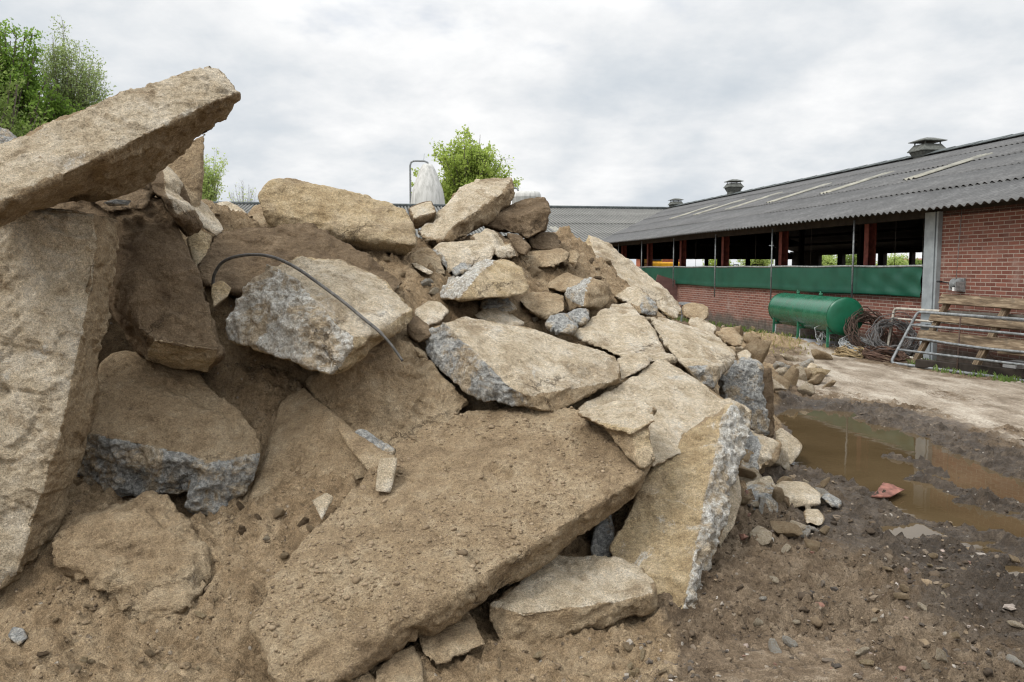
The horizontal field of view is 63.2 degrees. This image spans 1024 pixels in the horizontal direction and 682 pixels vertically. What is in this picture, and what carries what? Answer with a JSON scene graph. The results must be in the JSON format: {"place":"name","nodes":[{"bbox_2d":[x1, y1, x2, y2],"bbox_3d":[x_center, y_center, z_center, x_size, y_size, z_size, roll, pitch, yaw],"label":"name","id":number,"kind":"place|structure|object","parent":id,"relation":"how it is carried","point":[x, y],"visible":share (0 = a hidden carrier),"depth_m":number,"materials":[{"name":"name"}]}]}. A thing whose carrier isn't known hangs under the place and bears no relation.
{"place":"outdoors","nodes":[
{"label":"outdoors","id":0,"kind":"place"},
{"bbox_2d":[0,196,1023,681],"bbox_3d":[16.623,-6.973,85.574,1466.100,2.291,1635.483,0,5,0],"label":"ground","id":1,"kind":"structure","parent":0,"point":[908,400],"depth_m":4.08,"materials":[{"name":"soil"}]},
{"bbox_2d":[8,627,27,645],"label":"rubble stone","id":2,"kind":"object","parent":1,"relation":"on","point":[17,636],"visible":1,"depth_m":3.64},
{"bbox_2d":[0,54,50,137],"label":"oak tree","id":3,"kind":"object","parent":1,"relation":"on","point":[12,123],"visible":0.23,"depth_m":29.60,"materials":[{"name":"green plant"}]},
{"bbox_2d":[0,17,75,136],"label":"beech tree","id":4,"kind":"object","parent":1,"relation":"on","point":[21,64],"visible":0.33,"depth_m":32.99,"materials":[{"name":"green plant"}]},
{"bbox_2d":[25,92,85,126],"bbox_3d":[-19.105,-6.026,34.588,3.888,9.353,2.636,0,5,0],"label":"beech tree","id":5,"kind":"object","parent":1,"relation":"on","point":[70,109],"visible":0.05,"depth_m":33.89,"materials":[{"name":"green plant"}]},
{"bbox_2d":[0,208,119,589],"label":"concrete slab","id":6,"kind":"structure","parent":1,"relation":"on","point":[57,271],"depth_m":4.03,"materials":[{"name":"concrete"}]},
{"bbox_2d":[0,66,240,226],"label":"concrete beam","id":7,"kind":"structure","parent":6,"relation":"on","point":[125,142],"depth_m":4.09,"materials":[{"name":"concrete"}]},
{"bbox_2d":[29,14,116,114],"bbox_3d":[-18.625,-7.591,35.338,3.714,12.342,2.605,0,5,0],"label":"birch tree","id":8,"kind":"object","parent":1,"relation":"on","point":[84,87],"visible":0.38,"depth_m":34.88,"materials":[{"name":"green plant"}]},
{"bbox_2d":[52,490,211,624],"bbox_3d":[-1.885,1.085,4.121,0.684,0.604,1.124,-3,6,-27],"label":"earth clod","id":9,"kind":"object","parent":1,"relation":"on","point":[143,558],"visible":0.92,"depth_m":3.90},
{"bbox_2d":[77,350,260,515],"bbox_3d":[-1.935,0.493,4.788,1.153,0.847,0.891,0,5,0],"label":"concrete block","id":10,"kind":"object","parent":1,"relation":"on","point":[159,428],"depth_m":4.49,"materials":[{"name":"concrete"}]},
{"bbox_2d":[108,197,225,371],"bbox_3d":[-2.102,-0.363,4.962,0.631,1.060,1.215,-2,6,-25],"label":"boulder","id":11,"kind":"object","parent":10,"relation":"on","point":[158,304],"visible":0.83,"depth_m":4.67,"materials":[{"name":"stone"}]},
{"bbox_2d":[50,200,117,217],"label":"boulder","id":12,"kind":"object","parent":11,"relation":"on","point":[89,207],"visible":0.04,"depth_m":4.81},
{"bbox_2d":[0,127,16,143],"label":"boulder","id":13,"kind":"object","parent":12,"relation":"on","point":[6,135],"visible":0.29,"depth_m":5.19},
{"bbox_2d":[104,199,130,205],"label":"rubble stone","id":14,"kind":"object","parent":11,"relation":"on","point":[115,202],"visible":1,"depth_m":4.68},
{"bbox_2d":[94,183,155,212],"bbox_3d":[-2.373,-0.913,5.085,0.399,0.309,0.665,-2,5,-22],"label":"rubble stone","id":15,"kind":"object","parent":11,"relation":"on","point":[143,196],"visible":0.35,"depth_m":4.88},
{"bbox_2d":[150,166,202,236],"bbox_3d":[-2.116,-0.882,5.192,0.314,0.475,0.859,-2,6,-25],"label":"concrete block","id":16,"kind":"object","parent":11,"relation":"on","point":[168,188],"depth_m":5.00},
{"bbox_2d":[211,281,230,306],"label":"rubble stone","id":17,"kind":"object","parent":11,"relation":"on","point":[220,291],"visible":1,"depth_m":4.92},
{"bbox_2d":[211,253,403,361],"bbox_3d":[-1.211,-0.211,4.795,1.400,0.595,0.059,2,6,26],"label":"cable","id":18,"kind":"object","parent":17,"relation":"on","point":[358,314],"visible":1,"depth_m":4.75,"materials":[{"name":"rubber"}]},
{"bbox_2d":[202,147,227,200],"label":"birch tree","id":19,"kind":"object","parent":1,"relation":"on","point":[210,189],"visible":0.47,"depth_m":55.08,"materials":[{"name":"green plant"}]},
{"bbox_2d":[227,182,257,201],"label":"bare shrub","id":20,"kind":"object","parent":1,"relation":"on","point":[242,192],"visible":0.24,"depth_m":61.16,"materials":[{"name":"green plant"}]},
{"bbox_2d":[248,204,265,223],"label":"rubble stone","id":21,"kind":"object","parent":1,"relation":"on","point":[256,212],"visible":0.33,"depth_m":6.55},
{"bbox_2d":[198,222,401,297],"bbox_3d":[-1.413,-0.521,5.722,1.347,0.625,1.260,0,5,0],"label":"concrete slab","id":22,"kind":"object","parent":1,"relation":"on","point":[288,242],"depth_m":5.60,"materials":[{"name":"concrete"}]},
{"bbox_2d":[186,230,212,266],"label":"rubble stone","id":23,"kind":"object","parent":22,"relation":"on","point":[199,243],"visible":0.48,"depth_m":5.45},
{"bbox_2d":[192,201,223,235],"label":"concrete slab","id":24,"kind":"object","parent":22,"relation":"on","point":[209,220],"depth_m":5.63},
{"bbox_2d":[168,134,204,206],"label":"concrete slab","id":25,"kind":"object","parent":24,"relation":"on","point":[187,167],"depth_m":5.66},
{"bbox_2d":[258,178,416,255],"bbox_3d":[-1.279,-0.936,6.291,1.180,0.591,0.782,0,5,0],"label":"concrete slab","id":26,"kind":"object","parent":22,"relation":"on","point":[359,221],"depth_m":6.02,"materials":[{"name":"concrete"}]},
{"bbox_2d":[248,388,367,501],"bbox_3d":[-1.108,0.624,4.736,0.745,0.647,0.810,0,5,0],"label":"concrete slab","id":27,"kind":"object","parent":1,"relation":"on","point":[306,423],"depth_m":4.63,"materials":[{"name":"concrete"}]},
{"bbox_2d":[336,426,394,469],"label":"concrete slab","id":28,"kind":"object","parent":1,"relation":"on","point":[366,453],"depth_m":4.45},
{"bbox_2d":[355,429,395,454],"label":"rubble stone","id":29,"kind":"object","parent":28,"relation":"on","point":[374,440],"visible":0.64,"depth_m":4.51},
{"bbox_2d":[306,335,468,446],"bbox_3d":[-0.780,0.311,5.079,1.046,0.723,0.896,0,5,0],"label":"concrete slab","id":30,"kind":"object","parent":1,"relation":"on","point":[382,392],"visible":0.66,"depth_m":4.83,"materials":[{"name":"concrete"}]},
{"bbox_2d":[226,256,412,374],"bbox_3d":[-1.103,-0.195,5.123,1.115,0.664,1.120,3,6,27],"label":"concrete block","id":31,"kind":"object","parent":30,"relation":"on","point":[284,311],"depth_m":4.73,"materials":[{"name":"concrete"}]},
{"bbox_2d":[375,646,423,681],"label":"concrete slab","id":32,"kind":"object","parent":1,"relation":"on","point":[404,665],"depth_m":3.33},
{"bbox_2d":[407,315,430,342],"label":"rubble stone","id":33,"kind":"object","parent":1,"relation":"on","point":[418,328],"visible":0.89,"depth_m":5.17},
{"bbox_2d":[409,160,444,203],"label":"feed silo","id":34,"kind":"object","parent":1,"relation":"on","point":[427,186],"visible":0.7,"depth_m":55.58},
{"bbox_2d":[409,247,444,273],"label":"boulder","id":35,"kind":"object","parent":1,"relation":"on","point":[427,254],"visible":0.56,"depth_m":6.36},
{"bbox_2d":[415,301,448,324],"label":"rubble stone","id":36,"kind":"object","parent":1,"relation":"on","point":[431,312],"visible":0.81,"depth_m":5.55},
{"bbox_2d":[248,406,652,681],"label":"concrete slab","id":37,"kind":"structure","parent":1,"relation":"on","point":[422,480],"depth_m":3.88,"materials":[{"name":"concrete"}]},
{"bbox_2d":[312,493,332,518],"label":"rubble stone","id":38,"kind":"object","parent":37,"relation":"on","point":[322,503],"visible":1,"depth_m":4.18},
{"bbox_2d":[376,458,396,492],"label":"rubble stone","id":39,"kind":"object","parent":37,"relation":"on","point":[386,470],"visible":1,"depth_m":4.19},
{"bbox_2d":[251,406,642,681],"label":"soil crumbs","id":40,"kind":"object","parent":37,"relation":"on","point":[460,553],"visible":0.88,"depth_m":3.79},
{"bbox_2d":[578,400,656,469],"bbox_3d":[0.574,0.489,4.514,0.425,0.310,0.622,0,5,0],"label":"rubble stone","id":41,"kind":"object","parent":37,"relation":"on","point":[625,424],"visible":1,"depth_m":4.37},
{"bbox_2d":[418,611,484,664],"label":"concrete slab","id":42,"kind":"object","parent":1,"relation":"on","point":[461,637],"depth_m":3.51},
{"bbox_2d":[432,240,495,272],"bbox_3d":[-0.385,-0.676,6.641,0.513,0.262,0.732,0,5,0],"label":"concrete block","id":43,"kind":"object","parent":1,"relation":"on","point":[451,255],"depth_m":6.43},
{"bbox_2d":[418,177,514,243],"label":"concrete slab","id":44,"kind":"object","parent":43,"relation":"on","point":[467,209],"depth_m":7.26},
{"bbox_2d":[408,201,435,228],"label":"concrete slab","id":45,"kind":"object","parent":44,"relation":"on","point":[421,214],"depth_m":7.14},
{"bbox_2d":[411,124,523,203],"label":"maple tree","id":46,"kind":"object","parent":1,"relation":"on","point":[468,163],"visible":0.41,"depth_m":60.19,"materials":[{"name":"green plant"}]},
{"bbox_2d":[440,259,528,301],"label":"concrete slab","id":47,"kind":"object","parent":1,"relation":"on","point":[490,279],"depth_m":5.93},
{"bbox_2d":[451,263,471,275],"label":"rubble stone","id":48,"kind":"object","parent":47,"relation":"on","point":[460,268],"visible":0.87,"depth_m":6.18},
{"bbox_2d":[470,228,517,259],"bbox_3d":[-0.149,-0.814,7.093,0.403,0.285,0.739,0,5,0],"label":"boulder","id":49,"kind":"object","parent":1,"relation":"on","point":[503,246],"visible":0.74,"depth_m":6.89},
{"bbox_2d":[475,308,523,325],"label":"concrete slab","id":50,"kind":"object","parent":1,"relation":"on","point":[496,315],"depth_m":5.95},
{"bbox_2d":[479,298,516,313],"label":"rubble stone","id":51,"kind":"object","parent":50,"relation":"on","point":[506,305],"visible":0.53,"depth_m":6.09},
{"bbox_2d":[213,201,808,245],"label":"cross barn","id":52,"kind":"structure","parent":1,"relation":"on","point":[599,222],"depth_m":41.14,"materials":[{"name":"metal"}]},
{"bbox_2d":[0,199,1023,681],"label":"soil crumbs","id":53,"kind":"object","parent":1,"relation":"on","point":[590,537],"visible":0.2,"depth_m":3.97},
{"bbox_2d":[484,197,550,238],"bbox_3d":[0.051,-1.168,7.884,0.614,0.424,0.964,0,5,0],"label":"boulder","id":54,"kind":"object","parent":1,"relation":"on","point":[528,218],"visible":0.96,"depth_m":7.52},
{"bbox_2d":[507,233,530,255],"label":"rubble stone","id":55,"kind":"object","parent":1,"relation":"on","point":[521,245],"visible":0.91,"depth_m":7.05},
{"bbox_2d":[425,316,619,411],"bbox_3d":[0.070,0.118,5.223,1.246,0.533,1.037,0,5,0],"label":"concrete slab","id":56,"kind":"object","parent":1,"relation":"on","point":[510,365],"depth_m":5.03,"materials":[{"name":"concrete"}]},
{"bbox_2d":[512,187,540,203],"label":"feed silo","id":57,"kind":"object","parent":1,"relation":"on","point":[520,195],"visible":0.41,"depth_m":50.65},
{"bbox_2d":[519,292,564,319],"bbox_3d":[0.240,-0.282,6.533,0.371,0.210,0.661,0,5,0],"label":"boulder","id":58,"kind":"object","parent":1,"relation":"on","point":[543,305],"visible":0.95,"depth_m":6.36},
{"bbox_2d":[523,248,569,268],"bbox_3d":[0.293,-0.740,7.505,0.447,0.213,0.671,0,5,0],"label":"concrete block","id":59,"kind":"object","parent":1,"relation":"on","point":[540,259],"depth_m":7.32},
{"bbox_2d":[528,232,560,249],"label":"boulder","id":60,"kind":"object","parent":59,"relation":"on","point":[545,241],"visible":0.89,"depth_m":7.67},
{"bbox_2d":[547,272,583,292],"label":"rubble stone","id":61,"kind":"object","parent":1,"relation":"on","point":[562,282],"visible":0.7,"depth_m":6.99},
{"bbox_2d":[489,554,657,644],"bbox_3d":[0.289,1.237,4.001,0.788,0.325,0.741,0,5,0],"label":"concrete slab","id":62,"kind":"object","parent":1,"relation":"on","point":[558,596],"depth_m":3.79,"materials":[{"name":"concrete"}]},
{"bbox_2d":[565,277,611,311],"bbox_3d":[0.617,-0.377,6.750,0.379,0.285,0.869,1,5,8],"label":"concrete block","id":63,"kind":"object","parent":1,"relation":"on","point":[590,293],"depth_m":6.57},
{"bbox_2d":[590,515,614,556],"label":"rubble stone","id":64,"kind":"object","parent":1,"relation":"on","point":[602,536],"visible":0.68,"depth_m":4.42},
{"bbox_2d":[585,235,681,318],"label":"concrete slab","id":65,"kind":"object","parent":1,"relation":"on","point":[630,272],"depth_m":8.67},
{"bbox_2d":[614,287,657,315],"bbox_3d":[1.075,-0.351,7.216,0.391,0.241,0.688,0,5,0],"label":"concrete block","id":66,"kind":"object","parent":1,"relation":"on","point":[640,300],"depth_m":7.03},
{"bbox_2d":[644,259,678,266],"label":"wheel loader","id":67,"kind":"object","parent":1,"relation":"on","point":[658,262],"visible":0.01,"depth_m":53.72,"materials":[{"name":"yellow paint"}]},
{"bbox_2d":[578,359,751,466],"bbox_3d":[0.930,0.414,5.175,0.796,0.500,1.256,5,7,44],"label":"concrete slab","id":68,"kind":"object","parent":1,"relation":"on","point":[680,400],"depth_m":5.17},
{"bbox_2d":[572,302,677,362],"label":"concrete slab","id":69,"kind":"object","parent":68,"relation":"on","point":[622,329],"depth_m":6.03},
{"bbox_2d":[545,313,578,336],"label":"rubble stone","id":70,"kind":"object","parent":69,"relation":"on","point":[562,324],"visible":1,"depth_m":5.82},
{"bbox_2d":[567,308,589,325],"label":"rubble stone","id":71,"kind":"object","parent":69,"relation":"on","point":[579,316],"visible":0.79,"depth_m":6.11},
{"bbox_2d":[617,352,649,380],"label":"concrete slab","id":72,"kind":"object","parent":68,"relation":"on","point":[630,364],"depth_m":5.47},
{"bbox_2d":[609,403,751,608],"bbox_3d":[0.949,0.885,4.619,0.541,0.943,1.620,3,6,27],"label":"concrete slab","id":73,"kind":"object","parent":1,"relation":"on","point":[667,536],"depth_m":4.42,"materials":[{"name":"concrete"}]},
{"bbox_2d":[645,317,735,388],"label":"concrete slab","id":74,"kind":"object","parent":1,"relation":"on","point":[706,358],"depth_m":6.12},
{"bbox_2d":[687,317,716,333],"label":"boulder","id":75,"kind":"object","parent":1,"relation":"on","point":[701,323],"visible":0.69,"depth_m":9.44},
{"bbox_2d":[682,302,708,319],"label":"boulder","id":76,"kind":"object","parent":75,"relation":"on","point":[693,310],"visible":0.89,"depth_m":9.73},
{"bbox_2d":[715,327,743,346],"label":"boulder","id":77,"kind":"object","parent":1,"relation":"on","point":[730,336],"visible":0.96,"depth_m":10.51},
{"bbox_2d":[719,474,741,546],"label":"concrete slab","id":78,"kind":"object","parent":1,"relation":"on","point":[735,497],"depth_m":4.75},
{"bbox_2d":[718,357,769,435],"bbox_3d":[1.944,0.466,7.054,0.500,0.672,0.594,0,5,0],"label":"concrete block","id":79,"kind":"object","parent":1,"relation":"on","point":[740,381],"depth_m":6.86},
{"bbox_2d":[762,368,774,437],"bbox_3d":[2.164,0.502,7.052,0.132,0.595,0.462,2,5,19],"label":"rotten timber","id":80,"kind":"object","parent":79,"relation":"on","point":[768,393],"visible":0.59,"depth_m":6.99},
{"bbox_2d":[738,466,756,478],"bbox_3d":[1.653,0.939,5.910,0.213,0.128,0.243,-3,6,-32],"label":"concrete fragment","id":81,"kind":"object","parent":1,"relation":"on","point":[747,472],"visible":0.66,"depth_m":5.82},
{"bbox_2d":[736,259,773,265],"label":"trees","id":82,"kind":"object","parent":1,"relation":"on","point":[765,262],"visible":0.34,"depth_m":91.94,"materials":[{"name":"green plant"}]},
{"bbox_2d":[739,339,771,362],"bbox_3d":[3.184,0.192,10.972,0.458,0.434,0.164,0,5,2],"label":"concrete fragment","id":83,"kind":"object","parent":1,"relation":"on","point":[758,349],"visible":0.62,"depth_m":10.90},
{"bbox_2d":[748,525,771,544],"bbox_3d":[1.428,1.118,4.786,0.132,0.075,0.136,2,5,17],"label":"concrete fragment","id":84,"kind":"object","parent":1,"relation":"on","point":[764,536],"visible":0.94,"depth_m":4.77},
{"bbox_2d":[740,430,781,470],"bbox_3d":[1.841,0.840,6.229,0.337,0.321,0.777,2,5,19],"label":"boulder","id":85,"kind":"object","parent":1,"relation":"on","point":[765,450],"visible":0.55,"depth_m":6.09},
{"bbox_2d":[746,476,777,512],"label":"rubble stone","id":86,"kind":"object","parent":1,"relation":"on","point":[765,486],"visible":0.45,"depth_m":5.45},
{"bbox_2d":[669,316,869,345],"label":"weeds","id":87,"kind":"object","parent":1,"relation":"on","point":[743,328],"visible":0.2,"depth_m":20.92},
{"bbox_2d":[768,638,781,652],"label":"concrete fragment","id":88,"kind":"object","parent":1,"relation":"on","point":[773,646],"visible":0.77,"depth_m":3.47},
{"bbox_2d":[772,486,784,502],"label":"concrete fragment","id":89,"kind":"object","parent":1,"relation":"on","point":[778,495],"visible":0.94,"depth_m":5.33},
{"bbox_2d":[746,329,825,354],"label":"weeds","id":90,"kind":"object","parent":1,"relation":"on","point":[781,334],"visible":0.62,"depth_m":15.72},
{"bbox_2d":[770,521,802,536],"bbox_3d":[1.610,1.112,4.910,0.105,0.085,0.200,-4,6,-36],"label":"concrete fragment","id":91,"kind":"object","parent":1,"relation":"on","point":[787,529],"visible":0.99,"depth_m":4.88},
{"bbox_2d":[783,367,798,385],"bbox_3d":[3.614,0.486,10.833,0.168,0.307,0.247,24,-3,-34],"label":"concrete fragment","id":92,"kind":"object","parent":1,"relation":"on","point":[791,374],"visible":0.65,"depth_m":10.74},
{"bbox_2d":[776,481,820,507],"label":"rubble stone","id":93,"kind":"object","parent":1,"relation":"on","point":[797,494],"visible":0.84,"depth_m":5.46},
{"bbox_2d":[797,382,814,395],"bbox_3d":[3.629,0.591,10.287,0.252,0.130,0.183,23,29,-4],"label":"concrete fragment","id":94,"kind":"object","parent":1,"relation":"on","point":[807,388],"visible":0.99,"depth_m":10.23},
{"bbox_2d":[804,539,820,552],"bbox_3d":[1.681,1.143,4.668,0.094,0.061,0.058,13,14,30],"label":"concrete fragment","id":95,"kind":"object","parent":1,"relation":"on","point":[813,545],"visible":0.93,"depth_m":4.65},
{"bbox_2d":[602,132,1023,366],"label":"barn","id":96,"kind":"structure","parent":1,"relation":"on","point":[924,194],"depth_m":19.10,"materials":[{"name":"metal"}]},
{"bbox_2d":[656,275,677,300],"bbox_3d":[5.003,-1.632,26.214,1.236,0.927,0.030,-1,5,-9],"label":"wall board","id":97,"kind":"object","parent":96,"relation":"attached to","point":[666,282],"depth_m":26.18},
{"bbox_2d":[936,211,965,291],"bbox_3d":[7.173,-1.474,13.552,0.197,1.330,0.447,-1,5,-9],"label":"hand winch","id":98,"kind":"object","parent":96,"relation":"attached to","point":[957,284],"visible":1,"depth_m":13.40,"materials":[{"name":"grey paint"}]},
{"bbox_2d":[803,509,824,525],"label":"rubble stone","id":99,"kind":"object","parent":1,"relation":"on","point":[814,516],"visible":1,"depth_m":5.09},
{"bbox_2d":[768,290,863,347],"bbox_3d":[6.076,-0.453,16.915,0.712,1.140,3.382,0,5,-2],"label":"fuel tank","id":100,"kind":"object","parent":1,"relation":"on","point":[829,315],"visible":0.94,"depth_m":16.06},
{"bbox_2d":[811,349,832,359],"bbox_3d":[5.268,0.272,14.095,0.307,0.250,0.302,-7,-14,39],"label":"concrete fragment","id":101,"kind":"object","parent":1,"relation":"on","point":[819,354],"visible":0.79,"depth_m":14.04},
{"bbox_2d":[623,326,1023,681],"bbox_3d":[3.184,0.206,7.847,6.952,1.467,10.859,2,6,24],"label":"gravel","id":102,"kind":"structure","parent":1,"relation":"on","point":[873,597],"depth_m":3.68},
{"bbox_2d":[822,255,836,265],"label":"trees","id":103,"kind":"object","parent":1,"relation":"on","point":[827,260],"visible":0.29,"depth_m":81.04,"materials":[{"name":"green plant"}]},
{"bbox_2d":[821,493,841,507],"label":"rubble stone","id":104,"kind":"object","parent":1,"relation":"on","point":[830,500],"visible":1,"depth_m":5.47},
{"bbox_2d":[832,344,864,358],"bbox_3d":[6.010,0.217,14.692,0.640,0.279,0.629,18,16,42],"label":"twine bundle","id":105,"kind":"object","parent":1,"relation":"on","point":[846,352],"visible":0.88,"depth_m":14.53,"materials":[{"name":"fabric"}]},
{"bbox_2d":[838,334,872,351],"bbox_3d":[6.208,0.144,14.858,0.787,0.243,0.782,-3,34,-29],"label":"wire coil","id":106,"kind":"object","parent":1,"relation":"on","point":[843,342],"visible":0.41,"depth_m":14.95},
{"bbox_2d":[843,306,897,348],"bbox_3d":[6.495,-0.135,15.152,0.982,0.990,0.404,-1,-23,-14],"label":"wire coil","id":107,"kind":"object","parent":1,"relation":"on","point":[871,319],"visible":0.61,"depth_m":15.14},
{"bbox_2d":[861,346,910,361],"bbox_3d":[6.415,0.266,14.287,0.801,0.217,0.805,-2,17,-17],"label":"wire coil","id":108,"kind":"object","parent":1,"relation":"on","point":[874,354],"visible":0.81,"depth_m":14.26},
{"bbox_2d":[871,482,904,497],"bbox_3d":[2.650,1.059,5.848,0.158,0.034,0.405,4,6,35],"label":"brick piece","id":109,"kind":"object","parent":1,"relation":"on","point":[891,490],"visible":0.98,"depth_m":5.85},
{"bbox_2d":[865,312,919,356],"bbox_3d":[6.778,-0.081,14.757,0.950,0.940,0.317,2,-37,18],"label":"wire coil","id":110,"kind":"object","parent":1,"relation":"on","point":[875,340],"visible":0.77,"depth_m":14.81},
{"bbox_2d":[887,253,908,264],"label":"trees","id":111,"kind":"object","parent":1,"relation":"on","point":[899,260],"visible":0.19,"depth_m":67.56,"materials":[{"name":"green plant"}]},
{"bbox_2d":[887,307,1023,359],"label":"field gate","id":112,"kind":"structure","parent":1,"relation":"on","point":[949,311],"depth_m":13.93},
{"bbox_2d":[891,311,1023,381],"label":"field gate","id":113,"kind":"structure","parent":1,"relation":"on","point":[911,324],"depth_m":12.61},
{"bbox_2d":[907,357,1022,382],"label":"weeds","id":114,"kind":"object","parent":1,"relation":"on","point":[1004,378],"visible":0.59,"depth_m":12.07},
{"bbox_2d":[911,294,1023,364],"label":"plank rack","id":115,"kind":"object","parent":1,"relation":"on","point":[1006,306],"visible":0.86,"depth_m":12.55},
{"bbox_2d":[915,359,1023,378],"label":"old beam","id":116,"kind":"structure","parent":1,"relation":"on","point":[991,370],"depth_m":12.37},
{"bbox_2d":[0,0,1023,265],"label":"sky","id":117,"kind":"structure","parent":0,"point":[642,103],"materials":[{"name":"white"}]},
{"bbox_2d":[775,408,1023,575],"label":"water","id":118,"kind":"structure","parent":0,"point":[845,444],"depth_m":6.71,"materials":[{"name":"liquid"}]},
{"bbox_2d":[775,428,801,463],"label":"rubble stone","id":119,"kind":"object","parent":118,"relation":"in","point":[791,445],"visible":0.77,"depth_m":6.75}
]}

